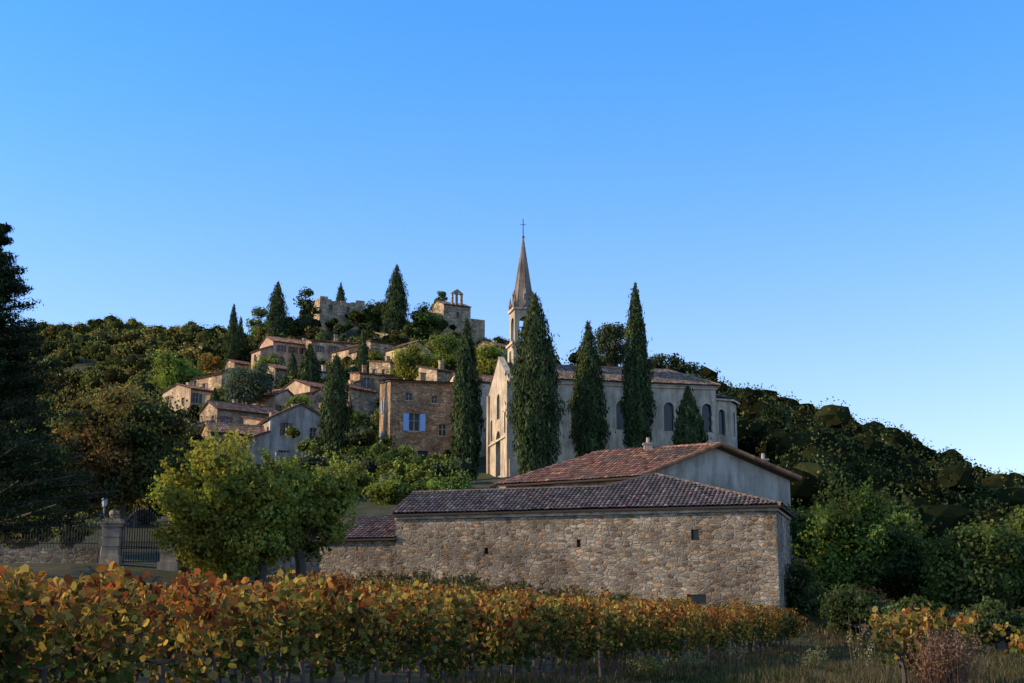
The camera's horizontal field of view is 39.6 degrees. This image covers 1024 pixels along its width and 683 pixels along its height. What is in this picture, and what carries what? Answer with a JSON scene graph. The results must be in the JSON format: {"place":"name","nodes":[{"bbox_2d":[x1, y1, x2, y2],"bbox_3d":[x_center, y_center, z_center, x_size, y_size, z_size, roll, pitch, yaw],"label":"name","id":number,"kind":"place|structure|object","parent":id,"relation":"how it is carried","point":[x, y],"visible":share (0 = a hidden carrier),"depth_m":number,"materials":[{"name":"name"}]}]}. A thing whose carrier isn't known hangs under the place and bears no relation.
{"place":"outdoors","nodes":[
{"label":"outdoors","id":0,"kind":"place"},
{"bbox_2d":[0,325,1021,682],"bbox_3d":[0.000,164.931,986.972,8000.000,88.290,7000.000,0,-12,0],"label":"ground","id":1,"kind":"structure","parent":0,"point":[484,479],"depth_m":68.36,"materials":[{"name":"soil"}]},
{"bbox_2d":[0,511,56,548],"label":"garden shrub","id":2,"kind":"object","parent":1,"relation":"on","point":[11,537],"visible":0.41,"depth_m":73.29,"materials":[{"name":"green plant"}]},
{"bbox_2d":[0,431,77,548],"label":"broadleaf tree","id":3,"kind":"object","parent":1,"relation":"on","point":[44,483],"visible":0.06,"depth_m":83.62,"materials":[{"name":"green plant"}]},
{"bbox_2d":[0,548,99,562],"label":"boundary wall","id":4,"kind":"structure","parent":1,"relation":"on","point":[69,555],"depth_m":69.12,"materials":[{"name":"stone"}]},
{"bbox_2d":[0,521,98,547],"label":"iron fence","id":5,"kind":"object","parent":4,"relation":"on","point":[53,543],"visible":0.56,"depth_m":69.46,"materials":[{"name":"black metal"}]},
{"bbox_2d":[0,222,120,536],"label":"cedar tree","id":6,"kind":"object","parent":1,"relation":"on","point":[15,377],"visible":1,"depth_m":62.56,"materials":[{"name":"green plant"}]},
{"bbox_2d":[52,512,97,547],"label":"garden shrub","id":7,"kind":"object","parent":1,"relation":"on","point":[64,531],"visible":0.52,"depth_m":72.17,"materials":[{"name":"green plant"}]},
{"bbox_2d":[31,409,130,547],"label":"autumn tree","id":8,"kind":"object","parent":1,"relation":"on","point":[80,434],"visible":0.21,"depth_m":87.56,"materials":[{"name":"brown plant"}]},
{"bbox_2d":[0,392,215,527],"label":"wood","id":9,"kind":"object","parent":1,"relation":"on","point":[35,429],"visible":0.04,"depth_m":125.43,"materials":[{"name":"green plant"}]},
{"bbox_2d":[98,510,128,565],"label":"gate pillar","id":10,"kind":"structure","parent":1,"relation":"on","point":[111,538],"depth_m":69.07,"materials":[{"name":"grey stone"}]},
{"bbox_2d":[121,506,160,562],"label":"iron gate","id":11,"kind":"structure","parent":10,"relation":"attached to","point":[141,548],"depth_m":69.43,"materials":[{"name":"black metal"}]},
{"bbox_2d":[0,313,227,427],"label":"hillside forest","id":12,"kind":"object","parent":1,"relation":"on","point":[98,339],"visible":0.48,"depth_m":311.30,"materials":[{"name":"green plant"}]},
{"bbox_2d":[46,382,207,538],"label":"autumn tree","id":13,"kind":"object","parent":1,"relation":"on","point":[135,437],"visible":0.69,"depth_m":90.90,"materials":[{"name":"green plant"}]},
{"bbox_2d":[157,512,180,571],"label":"gate pillar","id":14,"kind":"structure","parent":1,"relation":"on","point":[169,562],"depth_m":68.90,"materials":[{"name":"grey stone"}]},
{"bbox_2d":[150,348,203,391],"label":"oak tree","id":15,"kind":"object","parent":1,"relation":"on","point":[178,371],"visible":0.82,"depth_m":233.88,"materials":[{"name":"green plant"}]},
{"bbox_2d":[162,385,212,422],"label":"walls","id":16,"kind":"structure","parent":1,"relation":"on","point":[181,392],"depth_m":215.18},
{"bbox_2d":[190,373,230,389],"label":"walls","id":17,"kind":"structure","parent":1,"relation":"on","point":[212,381],"depth_m":228.72,"materials":[{"name":"stone"}]},
{"bbox_2d":[197,352,226,374],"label":"autumn tree","id":18,"kind":"object","parent":1,"relation":"on","point":[209,362],"visible":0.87,"depth_m":243.56,"materials":[{"name":"orange plant"}]},
{"bbox_2d":[201,426,248,461],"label":"walls","id":19,"kind":"structure","parent":1,"relation":"on","point":[204,433],"depth_m":163.54,"materials":[{"name":"brown stone"}]},
{"bbox_2d":[200,421,264,435],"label":"roof","id":20,"kind":"structure","parent":19,"relation":"on","point":[222,427],"depth_m":164.66,"materials":[{"name":"tile"}]},
{"bbox_2d":[141,425,311,582],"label":"mulberry tree","id":21,"kind":"object","parent":1,"relation":"on","point":[222,478],"visible":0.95,"depth_m":65.20,"materials":[{"name":"green plant"}]},
{"bbox_2d":[189,403,268,428],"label":"walls","id":22,"kind":"structure","parent":1,"relation":"on","point":[208,411],"depth_m":183.87,"materials":[{"name":"stone"}]},
{"bbox_2d":[189,400,277,425],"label":"roof","id":23,"kind":"structure","parent":22,"relation":"on","point":[239,407],"depth_m":185.39,"materials":[{"name":"tile"}]},
{"bbox_2d":[223,304,240,359],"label":"cypress tree","id":24,"kind":"object","parent":1,"relation":"on","point":[231,343],"visible":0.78,"depth_m":269.88,"materials":[{"name":"green plant"}]},
{"bbox_2d":[51,568,431,596],"bbox_3d":[-11.614,7.902,43.497,2.068,4.003,49.365,-4,-12,18],"label":"vineyard row","id":25,"kind":"object","parent":1,"relation":"on","point":[312,577],"visible":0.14,"depth_m":58.12,"materials":[{"name":"green plant"}]},
{"bbox_2d":[179,551,319,577],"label":"stone wall","id":26,"kind":"structure","parent":1,"relation":"on","point":[314,566],"depth_m":76.56,"materials":[{"name":"grey stone"}]},
{"bbox_2d":[219,362,281,404],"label":"olive tree","id":27,"kind":"object","parent":1,"relation":"on","point":[247,386],"visible":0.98,"depth_m":191.34,"materials":[{"name":"green plant"}]},
{"bbox_2d":[245,306,266,336],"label":"holm oak","id":28,"kind":"object","parent":1,"relation":"on","point":[258,312],"visible":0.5,"depth_m":305.31,"materials":[{"name":"green plant"}]},
{"bbox_2d":[31,572,491,595],"bbox_3d":[-9.298,7.908,42.782,2.057,3.812,50.832,-4,-12,18],"label":"vineyard row","id":29,"kind":"object","parent":1,"relation":"on","point":[468,579],"visible":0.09,"depth_m":60.35,"materials":[{"name":"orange plant"}]},
{"bbox_2d":[214,461,309,584],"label":"mulberry tree","id":30,"kind":"object","parent":1,"relation":"on","point":[275,552],"visible":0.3,"depth_m":66.92,"materials":[{"name":"green plant"}]},
{"bbox_2d":[243,391,292,410],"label":"walls","id":31,"kind":"structure","parent":1,"relation":"on","point":[280,399],"depth_m":194.16,"materials":[{"name":"beige stone"}]},
{"bbox_2d":[249,353,288,371],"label":"broadleaf tree","id":32,"kind":"object","parent":1,"relation":"on","point":[273,358],"visible":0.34,"depth_m":243.03,"materials":[{"name":"green plant"}]},
{"bbox_2d":[264,281,292,337],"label":"cypress tree","id":33,"kind":"object","parent":1,"relation":"on","point":[277,313],"visible":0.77,"depth_m":290.97,"materials":[{"name":"green plant"}]},
{"bbox_2d":[251,337,305,367],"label":"walls","id":34,"kind":"structure","parent":1,"relation":"on","point":[286,355],"depth_m":262.38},
{"bbox_2d":[251,335,305,352],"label":"roof","id":35,"kind":"structure","parent":34,"relation":"on","point":[287,340],"depth_m":264.21,"materials":[{"name":"tile"}]},
{"bbox_2d":[246,405,321,463],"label":"walls","id":36,"kind":"structure","parent":1,"relation":"on","point":[299,418],"depth_m":164.79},
{"bbox_2d":[32,578,543,596],"bbox_3d":[-7.081,7.913,42.004,2.204,3.592,52.698,-4,-12,18],"label":"vineyard row","id":37,"kind":"object","parent":1,"relation":"on","point":[473,587],"visible":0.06,"depth_m":59.30,"materials":[{"name":"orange plant"}]},
{"bbox_2d":[283,393,314,410],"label":"broadleaf tree","id":38,"kind":"object","parent":1,"relation":"on","point":[304,399],"visible":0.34,"depth_m":181.42,"materials":[{"name":"green plant"}]},
{"bbox_2d":[284,381,318,406],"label":"walls","id":39,"kind":"structure","parent":1,"relation":"on","point":[294,387],"depth_m":204.05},
{"bbox_2d":[5,574,599,676],"bbox_3d":[-4.922,7.956,41.428,2.218,3.372,54.450,-4,-12,18],"label":"vineyard row","id":40,"kind":"object","parent":1,"relation":"on","point":[552,591],"visible":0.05,"depth_m":60.72,"materials":[{"name":"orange plant"}]},
{"bbox_2d":[293,287,321,333],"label":"pine tree","id":41,"kind":"object","parent":1,"relation":"on","point":[307,307],"visible":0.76,"depth_m":297.01,"materials":[{"name":"green plant"}]},
{"bbox_2d":[295,343,321,381],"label":"cypress tree","id":42,"kind":"object","parent":1,"relation":"on","point":[310,367],"visible":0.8,"depth_m":217.71,"materials":[{"name":"green plant"}]},
{"bbox_2d":[258,447,367,586],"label":"mulberry tree","id":43,"kind":"object","parent":1,"relation":"on","point":[329,496],"visible":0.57,"depth_m":69.20,"materials":[{"name":"green plant"}]},
{"bbox_2d":[306,340,353,361],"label":"walls","id":44,"kind":"structure","parent":1,"relation":"on","point":[325,355],"depth_m":260.19,"materials":[{"name":"stone"}]},
{"bbox_2d":[314,353,354,454],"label":"cypress tree","id":45,"kind":"object","parent":1,"relation":"on","point":[334,422],"visible":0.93,"depth_m":150.70,"materials":[{"name":"green plant"}]},
{"bbox_2d":[174,309,509,434],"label":"village shrubs","id":46,"kind":"object","parent":1,"relation":"on","point":[314,330],"visible":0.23,"depth_m":286.31,"materials":[{"name":"green plant"}]},
{"bbox_2d":[314,388,377,417],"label":"walls","id":47,"kind":"structure","parent":1,"relation":"on","point":[364,401],"depth_m":192.56,"materials":[{"name":"stone"}]},
{"bbox_2d":[311,296,382,327],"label":"castle ruin","id":48,"kind":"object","parent":1,"relation":"on","point":[330,308],"visible":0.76,"depth_m":304.25,"materials":[{"name":"stone"}]},
{"bbox_2d":[0,576,695,682],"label":"vineyard row","id":49,"kind":"object","parent":1,"relation":"on","point":[633,601],"depth_m":27.63,"materials":[{"name":"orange plant"}]},
{"bbox_2d":[60,575,636,682],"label":"vineyard row","id":50,"kind":"object","parent":1,"relation":"on","point":[621,597],"visible":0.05,"depth_m":57.25,"materials":[{"name":"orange plant"}]},
{"bbox_2d":[313,515,395,580],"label":"stone annex","id":51,"kind":"object","parent":1,"relation":"on","point":[370,542],"visible":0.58,"depth_m":80.03,"materials":[{"name":"stone"}]},
{"bbox_2d":[344,424,377,451],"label":"garden shrub","id":52,"kind":"object","parent":1,"relation":"on","point":[354,436],"visible":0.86,"depth_m":149.93,"materials":[{"name":"green plant"}]},
{"bbox_2d":[347,469,374,496],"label":"garden shrub","id":53,"kind":"object","parent":1,"relation":"on","point":[365,477],"visible":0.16,"depth_m":117.56,"materials":[{"name":"green plant"}]},
{"bbox_2d":[354,329,368,373],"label":"cypress tree","id":54,"kind":"object","parent":1,"relation":"on","point":[362,358],"visible":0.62,"depth_m":218.59,"materials":[{"name":"green plant"}]},
{"bbox_2d":[350,373,393,399],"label":"walls","id":55,"kind":"structure","parent":1,"relation":"on","point":[354,376],"depth_m":200.05,"materials":[{"name":"brown stone"}]},
{"bbox_2d":[362,299,387,325],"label":"holm oak","id":56,"kind":"object","parent":1,"relation":"on","point":[373,312],"visible":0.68,"depth_m":306.51,"materials":[{"name":"green plant"}]},
{"bbox_2d":[0,569,751,682],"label":"vineyard row","id":57,"kind":"object","parent":1,"relation":"on","point":[168,614],"visible":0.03,"depth_m":21.22,"materials":[{"name":"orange plant"}]},
{"bbox_2d":[284,425,480,489],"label":"village shrubs","id":58,"kind":"object","parent":1,"relation":"on","point":[410,470],"visible":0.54,"depth_m":123.07,"materials":[{"name":"green plant"}]},
{"bbox_2d":[359,432,416,464],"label":"holm oak","id":59,"kind":"object","parent":1,"relation":"on","point":[379,452],"visible":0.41,"depth_m":134.67,"materials":[{"name":"green plant"}]},
{"bbox_2d":[361,474,428,504],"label":"garden shrub","id":60,"kind":"object","parent":1,"relation":"on","point":[390,491],"visible":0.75,"depth_m":111.02,"materials":[{"name":"green plant"}]},
{"bbox_2d":[380,264,411,333],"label":"cypress tree","id":61,"kind":"object","parent":1,"relation":"on","point":[396,308],"visible":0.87,"depth_m":296.04,"materials":[{"name":"green plant"}]},
{"bbox_2d":[0,559,806,682],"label":"vineyard row","id":62,"kind":"object","parent":1,"relation":"on","point":[517,625],"visible":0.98,"depth_m":18.68,"materials":[{"name":"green plant"}]},
{"bbox_2d":[387,342,434,379],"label":"broadleaf tree","id":63,"kind":"object","parent":1,"relation":"on","point":[409,360],"visible":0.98,"depth_m":201.82,"materials":[{"name":"green plant"}]},
{"bbox_2d":[379,381,455,455],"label":"walls","id":64,"kind":"structure","parent":1,"relation":"on","point":[397,405],"depth_m":149.87,"materials":[{"name":"brown stone"}]},
{"bbox_2d":[381,394,446,436],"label":"window frames","id":65,"kind":"structure","parent":64,"relation":"attached to","point":[408,396],"depth_m":149.99,"materials":[{"name":"wood"}]},
{"bbox_2d":[380,399,425,440],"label":"shutters","id":66,"kind":"object","parent":65,"relation":"attached to","point":[406,422],"visible":0.38,"depth_m":149.42,"materials":[{"name":"blue paint"}]},
{"bbox_2d":[406,394,444,456],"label":"windows","id":67,"kind":"structure","parent":64,"relation":"attached to","point":[413,422],"depth_m":149.74,"materials":[{"name":"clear glass"}]},
{"bbox_2d":[410,301,446,333],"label":"holm oak","id":68,"kind":"object","parent":1,"relation":"on","point":[424,320],"visible":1,"depth_m":297.27,"materials":[{"name":"green plant"}]},
{"bbox_2d":[419,367,451,381],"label":"walls","id":69,"kind":"structure","parent":1,"relation":"on","point":[435,375],"depth_m":185.94,"materials":[{"name":"stone"}]},
{"bbox_2d":[424,332,459,371],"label":"broadleaf tree","id":70,"kind":"object","parent":1,"relation":"on","point":[443,344],"visible":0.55,"depth_m":207.43,"materials":[{"name":"green plant"}]},
{"bbox_2d":[426,469,473,490],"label":"garden shrub","id":71,"kind":"object","parent":1,"relation":"on","point":[459,481],"visible":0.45,"depth_m":111.06,"materials":[{"name":"green plant"}]},
{"bbox_2d":[421,289,484,344],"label":"hilltop chapel","id":72,"kind":"structure","parent":1,"relation":"on","point":[456,313],"depth_m":304.73,"materials":[{"name":"stone"}]},
{"bbox_2d":[445,317,485,480],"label":"cypress tree","id":73,"kind":"object","parent":1,"relation":"on","point":[466,415],"visible":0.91,"depth_m":128.75,"materials":[{"name":"green plant"}]},
{"bbox_2d":[449,375,490,456],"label":"walls","id":74,"kind":"structure","parent":1,"relation":"on","point":[483,398],"depth_m":158.92,"materials":[{"name":"beige stone"}]},
{"bbox_2d":[474,341,507,374],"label":"broadleaf tree","id":75,"kind":"object","parent":1,"relation":"on","point":[487,357],"visible":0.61,"depth_m":196.70,"materials":[{"name":"green plant"}]},
{"bbox_2d":[503,291,566,474],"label":"cypress tree","id":76,"kind":"object","parent":1,"relation":"on","point":[534,406],"visible":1,"depth_m":126.28,"materials":[{"name":"green plant"}]},
{"bbox_2d":[566,320,615,457],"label":"cypress tree","id":77,"kind":"object","parent":1,"relation":"on","point":[586,405],"visible":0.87,"depth_m":130.46,"materials":[{"name":"green plant"}]},
{"bbox_2d":[389,473,796,610],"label":"stone barn","id":78,"kind":"structure","parent":1,"relation":"on","point":[655,535],"depth_m":76.29,"materials":[{"name":"beige stone"}]},
{"bbox_2d":[486,530,705,603],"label":"windows","id":79,"kind":"structure","parent":78,"relation":"in","point":[700,598],"depth_m":74.44,"materials":[{"name":"black glass"}]},
{"bbox_2d":[593,322,626,366],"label":"pine tree","id":80,"kind":"object","parent":1,"relation":"on","point":[610,348],"visible":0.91,"depth_m":167.38,"materials":[{"name":"green plant"}]},
{"bbox_2d":[486,222,739,476],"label":"church","id":81,"kind":"structure","parent":1,"relation":"on","point":[717,412],"depth_m":143.93,"materials":[{"name":"stone"}]},
{"bbox_2d":[571,401,723,434],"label":"windows","id":82,"kind":"structure","parent":81,"relation":"in","point":[668,409],"depth_m":143.49,"materials":[{"name":"black glass"}]},
{"bbox_2d":[618,281,656,448],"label":"cypress tree","id":83,"kind":"object","parent":1,"relation":"on","point":[637,403],"visible":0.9,"depth_m":132.27,"materials":[{"name":"green plant"}]},
{"bbox_2d":[490,437,801,580],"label":"farmhouse","id":84,"kind":"object","parent":1,"relation":"on","point":[723,465],"visible":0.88,"depth_m":86.18,"materials":[{"name":"grey stone"}]},
{"bbox_2d":[628,655,676,678],"bbox_3d":[3.301,7.572,33.210,0.936,0.565,0.909,7,-13,-30],"label":"dry weed","id":85,"kind":"object","parent":1,"relation":"on","point":[653,664],"visible":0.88,"depth_m":33.10,"materials":[{"name":"green plant"}]},
{"bbox_2d":[650,353,703,377],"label":"pine tree","id":86,"kind":"object","parent":1,"relation":"on","point":[677,364],"visible":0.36,"depth_m":172.24,"materials":[{"name":"green plant"}]},
{"bbox_2d":[675,647,704,672],"bbox_3d":[4.433,7.892,35.075,0.765,0.694,0.812,0,-12,0],"label":"dry weed","id":87,"kind":"object","parent":1,"relation":"on","point":[689,658],"visible":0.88,"depth_m":35.08,"materials":[{"name":"green plant"}]},
{"bbox_2d":[669,385,711,445],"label":"cypress tree","id":88,"kind":"object","parent":1,"relation":"on","point":[689,423],"visible":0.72,"depth_m":130.33,"materials":[{"name":"green plant"}]},
{"bbox_2d":[426,611,1023,682],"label":"grass","id":89,"kind":"structure","parent":1,"relation":"on","point":[763,665],"depth_m":36.25,"materials":[{"name":"green plant"}]},
{"bbox_2d":[755,401,792,458],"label":"holm oak","id":90,"kind":"object","parent":1,"relation":"on","point":[772,413],"visible":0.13,"depth_m":165.82,"materials":[{"name":"green plant"}]},
{"bbox_2d":[784,560,827,617],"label":"garden shrub","id":91,"kind":"object","parent":1,"relation":"on","point":[802,595],"visible":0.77,"depth_m":76.16,"materials":[{"name":"green plant"}]},
{"bbox_2d":[797,646,832,671],"bbox_3d":[7.955,8.329,37.146,0.813,0.768,0.820,11,-16,-43],"label":"dry weed","id":92,"kind":"object","parent":1,"relation":"on","point":[817,658],"visible":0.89,"depth_m":37.04,"materials":[{"name":"green plant"}]},
{"bbox_2d":[787,463,923,604],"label":"fig tree","id":93,"kind":"object","parent":1,"relation":"on","point":[835,540],"visible":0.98,"depth_m":81.97,"materials":[{"name":"green plant"}]},
{"bbox_2d":[817,582,897,637],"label":"garden shrub","id":94,"kind":"object","parent":1,"relation":"on","point":[853,606],"visible":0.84,"depth_m":70.17,"materials":[{"name":"green plant"}]},
{"bbox_2d":[696,363,1023,496],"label":"ridge forest","id":95,"kind":"object","parent":1,"relation":"on","point":[756,438],"visible":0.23,"depth_m":176.85,"materials":[{"name":"green plant"}]},
{"bbox_2d":[847,619,875,681],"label":"dry weed","id":96,"kind":"object","parent":1,"relation":"on","point":[854,657],"visible":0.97,"depth_m":29.30,"materials":[{"name":"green plant"}]},
{"bbox_2d":[765,421,1023,611],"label":"valley wood","id":97,"kind":"object","parent":1,"relation":"on","point":[941,500],"visible":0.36,"depth_m":138.06,"materials":[{"name":"green plant"}]},
{"bbox_2d":[855,503,959,607],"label":"holm oak","id":98,"kind":"object","parent":1,"relation":"on","point":[906,578],"visible":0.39,"depth_m":89.56,"materials":[{"name":"green plant"}]},
{"bbox_2d":[881,593,955,635],"bbox_3d":[18.656,13.073,64.796,3.595,3.141,2.926,0,-12,0],"label":"garden shrub","id":99,"kind":"object","parent":1,"relation":"on","point":[916,601],"visible":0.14,"depth_m":64.61,"materials":[{"name":"green plant"}]},
{"bbox_2d":[896,635,984,682],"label":"dry weed","id":100,"kind":"object","parent":1,"relation":"on","point":[915,672],"visible":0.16,"depth_m":23.91,"materials":[{"name":"brown plant"}]},
{"bbox_2d":[868,602,1016,682],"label":"grape vine","id":101,"kind":"object","parent":1,"relation":"on","point":[919,620],"visible":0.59,"depth_m":24.79,"materials":[{"name":"yellow plant"}]},
{"bbox_2d":[903,624,988,682],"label":"dry weed","id":102,"kind":"object","parent":1,"relation":"on","point":[946,669],"visible":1,"depth_m":23.27,"materials":[{"name":"brown plant"}]},
{"bbox_2d":[915,516,1023,614],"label":"broadleaf tree","id":103,"kind":"object","parent":1,"relation":"on","point":[977,570],"visible":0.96,"depth_m":81.68,"materials":[{"name":"green plant"}]},
{"bbox_2d":[951,596,1023,654],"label":"garden shrub","id":104,"kind":"object","parent":1,"relation":"on","point":[991,613],"visible":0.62,"depth_m":60.29,"materials":[{"name":"green plant"}]},
{"bbox_2d":[994,504,1023,589],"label":"holm oak","id":105,"kind":"object","parent":1,"relation":"on","point":[1017,517],"visible":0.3,"depth_m":85.40,"materials":[{"name":"green plant"}]},
{"bbox_2d":[1004,629,1023,657],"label":"grape vine","id":106,"kind":"object","parent":1,"relation":"on","point":[1018,646],"visible":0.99,"depth_m":37.27,"materials":[{"name":"yellow plant"}]},
{"bbox_2d":[0,0,1023,474],"label":"sky","id":107,"kind":"structure","parent":0,"point":[816,201],"materials":[{"name":"blue"}]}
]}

